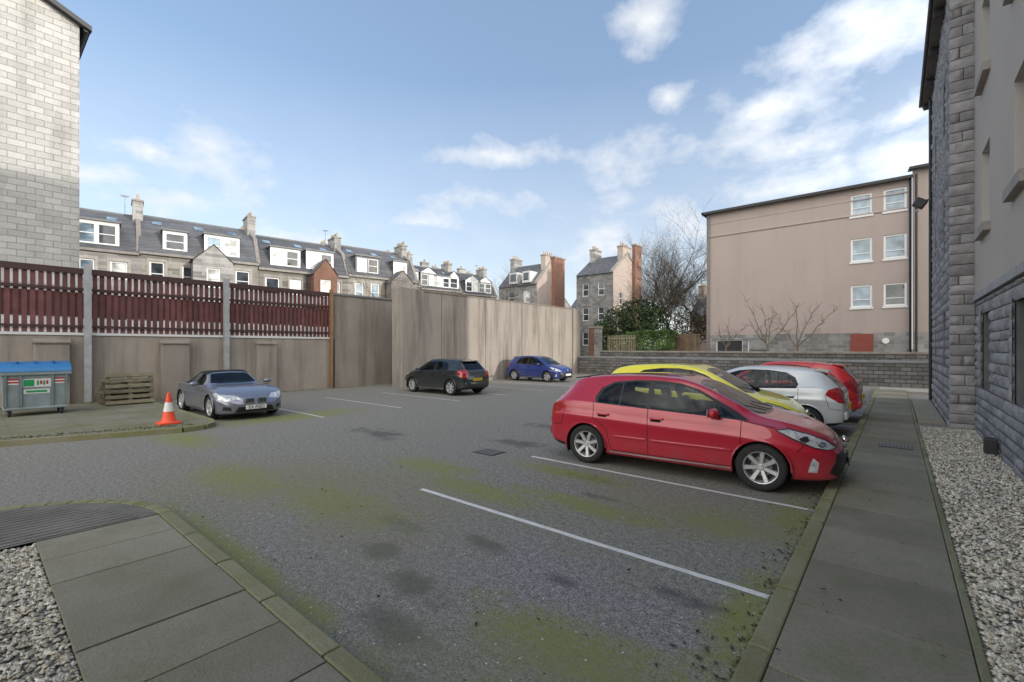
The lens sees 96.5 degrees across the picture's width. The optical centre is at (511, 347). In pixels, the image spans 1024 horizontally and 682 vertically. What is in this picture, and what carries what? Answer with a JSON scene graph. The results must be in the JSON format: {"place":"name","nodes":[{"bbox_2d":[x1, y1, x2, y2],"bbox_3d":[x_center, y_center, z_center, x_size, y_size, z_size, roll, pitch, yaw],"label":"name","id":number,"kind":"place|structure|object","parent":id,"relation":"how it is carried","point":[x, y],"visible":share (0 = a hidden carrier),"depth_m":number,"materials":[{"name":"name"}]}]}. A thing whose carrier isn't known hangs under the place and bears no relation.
{"place":"outdoors","nodes":[
{"label":"outdoors","id":0,"kind":"place"},
{"bbox_2d":[0,543,84,681],"bbox_3d":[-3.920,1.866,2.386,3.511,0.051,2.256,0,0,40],"label":"gravel","id":1,"kind":"structure","parent":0,"point":[49,600],"depth_m":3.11,"materials":[{"name":"grey gravel"}]},
{"bbox_2d":[0,503,156,548],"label":"footway","id":2,"kind":"structure","parent":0,"point":[19,526],"depth_m":4.94,"materials":[{"name":"dark grey ribbed decking boards"}]},
{"bbox_2d":[0,402,208,439],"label":"footpath","id":3,"kind":"structure","parent":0,"point":[79,418],"depth_m":11.75,"materials":[{"name":"grey concrete"}]},
{"bbox_2d":[0,360,71,416],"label":"wheelie bin","id":4,"kind":"object","parent":3,"relation":"on","point":[27,385],"visible":1,"depth_m":12.45,"materials":[{"name":"metal"}]},
{"bbox_2d":[95,372,154,404],"bbox_3d":[-12.867,1.333,15.218,1.277,0.993,1.378,0,0,40],"label":"wooden pallet stack","id":5,"kind":"object","parent":3,"relation":"on","point":[126,393],"visible":1,"depth_m":14.89,"materials":[{"name":"brown wood"}]},
{"bbox_2d":[155,392,181,425],"bbox_3d":[-8.355,1.470,11.123,0.440,0.760,0.440,0,0,40],"label":"traffic cone","id":6,"kind":"object","parent":3,"relation":"on","point":[168,416],"visible":1,"depth_m":11.05,"materials":[{"name":"orange plastic"}]},
{"bbox_2d":[36,515,348,681],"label":"footpath","id":7,"kind":"structure","parent":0,"point":[155,598],"depth_m":3.16,"materials":[{"name":"grey concrete"}]},
{"bbox_2d":[0,373,928,681],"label":"car park asphalt","id":8,"kind":"object","parent":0,"point":[256,493],"depth_m":5.04,"materials":[{"name":"grey asphalt"}]},
{"bbox_2d":[84,264,91,402],"bbox_3d":[-14.247,-0.425,15.349,0.160,4.750,0.180,0,0,40],"label":"fence post","id":9,"kind":"object","parent":8,"relation":"on","point":[87,333],"visible":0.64,"depth_m":15.29,"materials":[{"name":"grey concrete"}]},
{"bbox_2d":[0,402,215,446],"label":"kerb","id":10,"kind":"structure","parent":8,"relation":"on","point":[211,423],"depth_m":9.86,"materials":[{"name":"concrete"}]},
{"bbox_2d":[0,499,386,681],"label":"kerb","id":11,"kind":"structure","parent":8,"relation":"on","point":[346,664],"depth_m":3.37,"materials":[{"name":"concrete"}]},
{"bbox_2d":[223,278,229,369],"bbox_3d":[-11.580,-0.425,18.528,0.160,4.750,0.180,0,0,40],"label":"fence post","id":12,"kind":"object","parent":8,"relation":"on","point":[226,323],"visible":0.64,"depth_m":18.49,"materials":[{"name":"grey concrete"}]},
{"bbox_2d":[176,369,280,418],"bbox_3d":[-8.542,1.309,13.760,4.204,1.274,2.169,0,0,40],"label":"convertible car","id":13,"kind":"object","parent":8,"relation":"on","point":[214,394],"visible":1,"depth_m":12.82,"materials":[{"name":"silver metal"}]},
{"bbox_2d":[329,289,332,387],"bbox_3d":[-8.687,-0.425,21.975,0.160,4.750,0.100,0,0,40],"label":"fence post","id":14,"kind":"object","parent":8,"relation":"on","point":[330,338],"visible":0.88,"depth_m":21.96,"materials":[{"name":"grey concrete"}]},
{"bbox_2d":[0,385,849,681],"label":"weeds","id":15,"kind":"object","parent":8,"relation":"on","point":[360,385],"visible":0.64,"depth_m":6.05,"materials":[{"name":"green plant"}]},
{"bbox_2d":[405,358,488,395],"bbox_3d":[-2.970,1.156,19.984,4.142,1.577,2.156,0,0,40],"label":"hatchback car","id":16,"kind":"object","parent":8,"relation":"on","point":[451,376],"visible":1,"depth_m":19.00,"materials":[{"name":"black paint"}]},
{"bbox_2d":[473,448,505,455],"bbox_3d":[-0.426,1.972,8.516,0.500,0.076,0.400,0,0,40],"label":"drain grate","id":17,"kind":"object","parent":8,"relation":"on","point":[489,452],"visible":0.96,"depth_m":8.47,"materials":[{"name":"metal"}]},
{"bbox_2d":[506,355,571,381],"bbox_3d":[1.631,1.161,26.959,4.053,1.570,2.138,0,0,40],"label":"hatchback car","id":18,"kind":"object","parent":8,"relation":"on","point":[547,369],"visible":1,"depth_m":26.42,"materials":[{"name":"blue paint"}]},
{"bbox_2d":[279,379,863,599],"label":"parking bay lines","id":19,"kind":"object","parent":8,"relation":"on","point":[744,589],"visible":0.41,"depth_m":5.03,"materials":[{"name":"paint"}]},
{"bbox_2d":[202,421,1008,681],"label":"fallen leaves","id":20,"kind":"object","parent":8,"relation":"on","point":[707,647],"visible":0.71,"depth_m":3.56,"materials":[{"name":"brown plant"}]},
{"bbox_2d":[551,372,848,490],"bbox_3d":[2.872,1.145,7.596,4.395,1.602,2.228,0,0,36],"label":"hatchback car","id":21,"kind":"object","parent":8,"relation":"on","point":[754,443],"visible":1,"depth_m":6.86,"materials":[{"name":"red paint"}]},
{"bbox_2d":[613,363,808,415],"bbox_3d":[4.027,1.097,10.005,4.224,1.698,2.228,0,0,38],"label":"hatchback car","id":22,"kind":"object","parent":8,"relation":"on","point":[774,399],"visible":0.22,"depth_m":9.64,"materials":[{"name":"yellow paint"}]},
{"bbox_2d":[701,362,851,425],"bbox_3d":[6.034,1.145,11.581,4.095,1.602,2.120,0,0,40],"label":"hatchback car","id":23,"kind":"object","parent":8,"relation":"on","point":[820,394],"visible":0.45,"depth_m":10.18,"materials":[{"name":"silver metal"}]},
{"bbox_2d":[735,360,865,411],"bbox_3d":[7.822,1.113,13.477,4.053,1.665,2.120,0,0,42],"label":"hatchback car","id":24,"kind":"object","parent":8,"relation":"on","point":[847,378],"visible":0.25,"depth_m":12.25,"materials":[{"name":"red paint"}]},
{"bbox_2d":[730,389,878,681],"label":"kerb","id":25,"kind":"structure","parent":8,"relation":"on","point":[753,664],"depth_m":3.50,"materials":[{"name":"concrete"}]},
{"bbox_2d":[911,399,944,424],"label":"entrance paving","id":26,"kind":"structure","parent":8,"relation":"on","point":[925,411],"depth_m":12.88,"materials":[{"name":"grey concrete"}]},
{"bbox_2d":[57,0,928,347],"label":"sky","id":27,"kind":"structure","parent":0,"point":[468,134],"materials":[{"name":"blue"}]},
{"bbox_2d":[762,389,979,681],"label":"footpath","id":28,"kind":"structure","parent":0,"point":[887,619],"depth_m":3.55,"materials":[{"name":"grey concrete"}]},
{"bbox_2d":[878,442,913,449],"bbox_3d":[7.199,1.874,8.580,0.500,0.076,0.400,0,0,40],"label":"drain grate","id":29,"kind":"object","parent":28,"relation":"on","point":[898,446],"visible":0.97,"depth_m":8.53,"materials":[{"name":"metal"}]},
{"bbox_2d":[879,387,928,394],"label":"crossing path","id":30,"kind":"structure","parent":0,"point":[917,391],"depth_m":19.80,"materials":[{"name":"grey concrete"}]},
{"label":"ground","id":31,"kind":"structure","parent":0,"visible":0},
{"bbox_2d":[0,0,91,332],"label":"granite tenement gable","id":32,"kind":"structure","parent":31,"relation":"on","point":[43,44],"depth_m":18.12,"materials":[{"name":"stone"}]},
{"bbox_2d":[79,194,143,333],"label":"terraced house","id":33,"kind":"structure","parent":31,"relation":"on","point":[108,241],"depth_m":32.23,"materials":[{"name":"stone"}]},
{"bbox_2d":[0,331,328,406],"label":"boundary wall","id":34,"kind":"structure","parent":31,"relation":"on","point":[302,363],"depth_m":16.92,"materials":[{"name":"beige concrete"}]},
{"bbox_2d":[32,338,71,403],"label":"wall buttress","id":35,"kind":"structure","parent":34,"relation":"attached to","point":[47,349],"depth_m":14.61,"materials":[{"name":"grey concrete"}]},
{"bbox_2d":[0,261,328,336],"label":"wooden fence","id":36,"kind":"object","parent":34,"relation":"on","point":[32,302],"visible":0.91,"depth_m":16.87,"materials":[{"name":"maroon painted wood"},{"name":"concrete posts"}]},
{"bbox_2d":[159,340,190,400],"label":"wall buttress","id":37,"kind":"structure","parent":34,"relation":"attached to","point":[174,363],"depth_m":17.04,"materials":[{"name":"grey concrete"}]},
{"bbox_2d":[255,341,277,386],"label":"wall buttress","id":38,"kind":"structure","parent":34,"relation":"attached to","point":[266,359],"depth_m":19.59,"materials":[{"name":"grey concrete"}]},
{"bbox_2d":[139,212,260,335],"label":"terraced house","id":39,"kind":"structure","parent":31,"relation":"on","point":[168,247],"depth_m":35.72,"materials":[{"name":"stone"}]},
{"bbox_2d":[190,244,234,335],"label":"granite gable wing","id":40,"kind":"structure","parent":31,"relation":"on","point":[213,262],"depth_m":34.90,"materials":[{"name":"grey stone"}]},
{"bbox_2d":[255,230,349,336],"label":"terraced house","id":41,"kind":"structure","parent":31,"relation":"on","point":[288,263],"depth_m":40.20,"materials":[{"name":"stone"}]},
{"bbox_2d":[309,259,338,326],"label":"brown gable wing","id":42,"kind":"structure","parent":31,"relation":"on","point":[323,277],"depth_m":40.19,"materials":[{"name":"brown brick"}]},
{"bbox_2d":[333,293,391,387],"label":"boundary wall","id":43,"kind":"structure","parent":31,"relation":"on","point":[362,340],"depth_m":23.35,"materials":[{"name":"grey concrete"}]},
{"bbox_2d":[341,241,418,297],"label":"terraced house","id":44,"kind":"structure","parent":31,"relation":"on","point":[382,264],"depth_m":44.95,"materials":[{"name":"stone"}]},
{"bbox_2d":[344,258,438,297],"bbox_3d":[-9.873,-3.060,38.781,7.308,10.078,9.307,0,0,0],"label":"bare tree","id":45,"kind":"object","parent":31,"relation":"on","point":[390,293],"visible":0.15,"depth_m":37.92,"materials":[{"name":"brown plant"}]},
{"bbox_2d":[386,270,414,297],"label":"granite gable wing","id":46,"kind":"structure","parent":31,"relation":"on","point":[401,275],"depth_m":44.96,"materials":[{"name":"grey stone"}]},
{"bbox_2d":[407,251,421,289],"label":"terraced house","id":47,"kind":"structure","parent":31,"relation":"on","point":[409,255],"depth_m":58.38,"materials":[{"name":"stone"}]},
{"bbox_2d":[413,259,461,293],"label":"terraced house","id":48,"kind":"structure","parent":31,"relation":"on","point":[433,274],"depth_m":60.88,"materials":[{"name":"paint"}]},
{"bbox_2d":[443,274,476,295],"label":"bare tree","id":49,"kind":"object","parent":31,"relation":"on","point":[457,289],"visible":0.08,"depth_m":48.55,"materials":[{"name":"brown plant"}]},
{"bbox_2d":[456,265,496,298],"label":"terraced house","id":50,"kind":"structure","parent":31,"relation":"on","point":[472,281],"depth_m":64.93,"materials":[{"name":"paint"}]},
{"bbox_2d":[392,288,579,387],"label":"tall rendered wall","id":51,"kind":"structure","parent":31,"relation":"on","point":[494,337],"depth_m":26.41,"materials":[{"name":"concrete"}]},
{"bbox_2d":[476,263,529,302],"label":"bare tree","id":52,"kind":"object","parent":31,"relation":"on","point":[506,294],"visible":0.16,"depth_m":48.32,"materials":[{"name":"brown plant"}]},
{"bbox_2d":[499,263,551,305],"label":"walls","id":53,"kind":"structure","parent":31,"relation":"on","point":[539,291],"depth_m":56.43,"materials":[{"name":"paint"}]},
{"bbox_2d":[498,251,551,287],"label":"roof","id":54,"kind":"structure","parent":53,"relation":"on","point":[518,267],"depth_m":58.01,"materials":[{"name":"stone"}]},
{"bbox_2d":[509,271,538,284],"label":"dormer","id":55,"kind":"object","parent":54,"relation":"attached to","point":[528,276],"visible":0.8,"depth_m":56.19,"materials":[{"name":"white paint"}]},
{"bbox_2d":[551,256,565,306],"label":"brick chimney breast","id":56,"kind":"object","parent":31,"relation":"on","point":[558,281],"visible":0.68,"depth_m":57.71,"materials":[{"name":"brick"}]},
{"bbox_2d":[565,298,571,307],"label":"distant stone house","id":57,"kind":"structure","parent":31,"relation":"on","point":[567,304],"depth_m":83.62,"materials":[{"name":"stone"}]},
{"bbox_2d":[588,326,602,355],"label":"brick gate pier","id":58,"kind":"structure","parent":31,"relation":"on","point":[595,340],"depth_m":35.48,"materials":[{"name":"brick"}]},
{"bbox_2d":[576,255,631,355],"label":"walls","id":59,"kind":"structure","parent":31,"relation":"on","point":[591,289],"depth_m":51.83,"materials":[{"name":"stone"}]},
{"bbox_2d":[576,242,632,275],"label":"roof","id":60,"kind":"structure","parent":59,"relation":"on","point":[597,264],"depth_m":52.89,"materials":[{"name":"stone"}]},
{"bbox_2d":[608,335,634,350],"bbox_3d":[8.390,-0.250,35.124,2.300,1.400,0.060,0,0,40],"label":"wooden trellis","id":61,"kind":"object","parent":31,"relation":"on","point":[621,338],"visible":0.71,"depth_m":35.11,"materials":[{"name":"brown wood"}]},
{"bbox_2d":[612,334,630,350],"bbox_3d":[8.709,-0.093,36.354,1.542,1.919,1.292,0,0,40],"label":"hedge","id":62,"kind":"object","parent":31,"relation":"on","point":[618,343],"visible":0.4,"depth_m":36.01,"materials":[{"name":"green plant"}]},
{"bbox_2d":[593,296,671,350],"bbox_3d":[9.945,-1.906,38.818,7.085,5.248,2.959,0,0,40],"label":"ivy bush","id":63,"kind":"object","parent":31,"relation":"on","point":[627,321],"visible":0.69,"depth_m":37.95,"materials":[{"name":"green plant"}]},
{"bbox_2d":[632,243,641,350],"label":"brick chimney breast","id":64,"kind":"object","parent":31,"relation":"on","point":[635,267],"visible":0.39,"depth_m":53.66,"materials":[{"name":"brick"}]},
{"bbox_2d":[599,257,688,345],"bbox_3d":[11.744,-2.975,39.925,8.468,9.867,8.986,0,0,40],"label":"bare tree","id":65,"kind":"object","parent":31,"relation":"on","point":[646,289],"visible":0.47,"depth_m":38.32,"materials":[{"name":"brown plant"}]},
{"bbox_2d":[626,329,677,350],"bbox_3d":[10.510,-0.239,34.378,3.830,2.272,1.328,0,0,40],"label":"hedge","id":66,"kind":"object","parent":31,"relation":"on","point":[669,335],"visible":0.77,"depth_m":33.88,"materials":[{"name":"green plant"}]},
{"bbox_2d":[618,230,706,333],"bbox_3d":[12.222,-3.847,36.622,8.887,11.672,7.186,0,0,-15],"label":"bare tree","id":67,"kind":"object","parent":31,"relation":"on","point":[664,275],"visible":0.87,"depth_m":36.29,"materials":[{"name":"brown plant"}]},
{"bbox_2d":[616,195,712,338],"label":"bare tree","id":68,"kind":"object","parent":31,"relation":"on","point":[692,265],"visible":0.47,"depth_m":40.32,"materials":[{"name":"brown plant"}]},
{"bbox_2d":[665,334,699,350],"bbox_3d":[12.457,-0.025,33.429,2.510,1.950,0.030,0,0,40],"label":"timber fence","id":69,"kind":"object","parent":31,"relation":"on","point":[688,342],"visible":0.42,"depth_m":33.17,"materials":[{"name":"brown wood"}]},
{"bbox_2d":[659,267,706,338],"bbox_3d":[15.336,-2.181,37.307,7.032,8.325,9.216,0,0,40],"label":"bare tree","id":70,"kind":"object","parent":31,"relation":"on","point":[694,307],"visible":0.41,"depth_m":36.81,"materials":[{"name":"brown plant"}]},
{"bbox_2d":[669,307,706,345],"bbox_3d":[14.136,-1.676,35.906,3.790,3.241,2.463,0,0,40],"label":"brown shrub","id":71,"kind":"object","parent":31,"relation":"on","point":[689,326],"visible":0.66,"depth_m":35.68,"materials":[{"name":"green plant"}]},
{"bbox_2d":[690,282,706,350],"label":"distant brown house","id":72,"kind":"structure","parent":31,"relation":"on","point":[703,346],"depth_m":54.74,"materials":[{"name":"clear stone"}]},
{"bbox_2d":[716,317,746,350],"bbox_3d":[14.907,-0.107,31.145,1.998,4.116,0.869,0,0,40],"label":"bare sapling","id":73,"kind":"object","parent":31,"relation":"on","point":[729,336],"visible":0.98,"depth_m":31.16,"materials":[{"name":"brown plant"}]},
{"bbox_2d":[578,356,928,387],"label":"stone wall","id":74,"kind":"structure","parent":31,"relation":"on","point":[896,373],"depth_m":24.87,"materials":[{"name":"stone"}]},
{"bbox_2d":[600,351,928,360],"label":"garden wall","id":75,"kind":"structure","parent":74,"relation":"on","point":[910,356],"depth_m":27.50,"materials":[{"name":"stone"}]},
{"bbox_2d":[744,297,799,350],"bbox_3d":[16.551,-0.858,29.371,3.336,5.619,0.990,0,0,30],"label":"bare sapling","id":76,"kind":"object","parent":31,"relation":"on","point":[765,341],"visible":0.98,"depth_m":29.37,"materials":[{"name":"brown plant"}]},
{"bbox_2d":[768,299,838,350],"bbox_3d":[17.882,-0.613,28.224,3.721,5.128,0.772,0,0,40],"label":"bare sapling","id":77,"kind":"object","parent":31,"relation":"on","point":[797,346],"visible":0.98,"depth_m":28.37,"materials":[{"name":"brown plant"}]},
{"bbox_2d":[701,163,928,351],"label":"block of flats","id":78,"kind":"structure","parent":31,"relation":"on","point":[858,254],"depth_m":28.93,"materials":[{"name":"beige paint"}]},
{"bbox_2d":[907,391,992,681],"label":"path edging","id":79,"kind":"object","parent":31,"relation":"on","point":[982,667],"visible":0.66,"depth_m":3.55,"materials":[{"name":"concrete"}]},
{"bbox_2d":[918,423,1023,681],"bbox_3d":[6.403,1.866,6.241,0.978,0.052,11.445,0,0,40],"label":"gravel","id":80,"kind":"structure","parent":31,"relation":"on","point":[1008,640],"depth_m":4.64,"materials":[{"name":"grey gravel"}]},
{"bbox_2d":[983,437,997,455],"bbox_3d":[8.414,1.740,8.037,0.160,0.300,0.230,0,0,40],"label":"wall vent box","id":81,"kind":"object","parent":80,"relation":"on","point":[990,445],"visible":0.83,"depth_m":7.96,"materials":[{"name":"paint"}]},
{"bbox_2d":[932,0,1023,473],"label":"walls","id":82,"kind":"structure","parent":31,"relation":"on","point":[999,145],"depth_m":8.29,"materials":[{"name":"grey stone"}]},
{"bbox_2d":[912,197,932,211],"bbox_3d":[14.049,-4.911,15.658,0.525,0.482,0.250,0,0,40],"label":"floodlight","id":83,"kind":"object","parent":82,"relation":"attached to","point":[919,203],"visible":1,"depth_m":15.61,"materials":[{"name":"paint"}]},
{"bbox_2d":[919,0,945,401],"bbox_3d":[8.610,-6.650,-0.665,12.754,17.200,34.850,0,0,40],"label":"drainpipe","id":84,"kind":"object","parent":82,"relation":"on","point":[935,14],"depth_m":14.78,"materials":[{"name":"metal"}]},
{"bbox_2d":[931,0,1023,479],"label":"rockface stonework","id":85,"kind":"object","parent":82,"relation":"attached to","point":[969,354],"visible":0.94,"depth_m":10.67,"materials":[{"name":"stone"}]}
]}

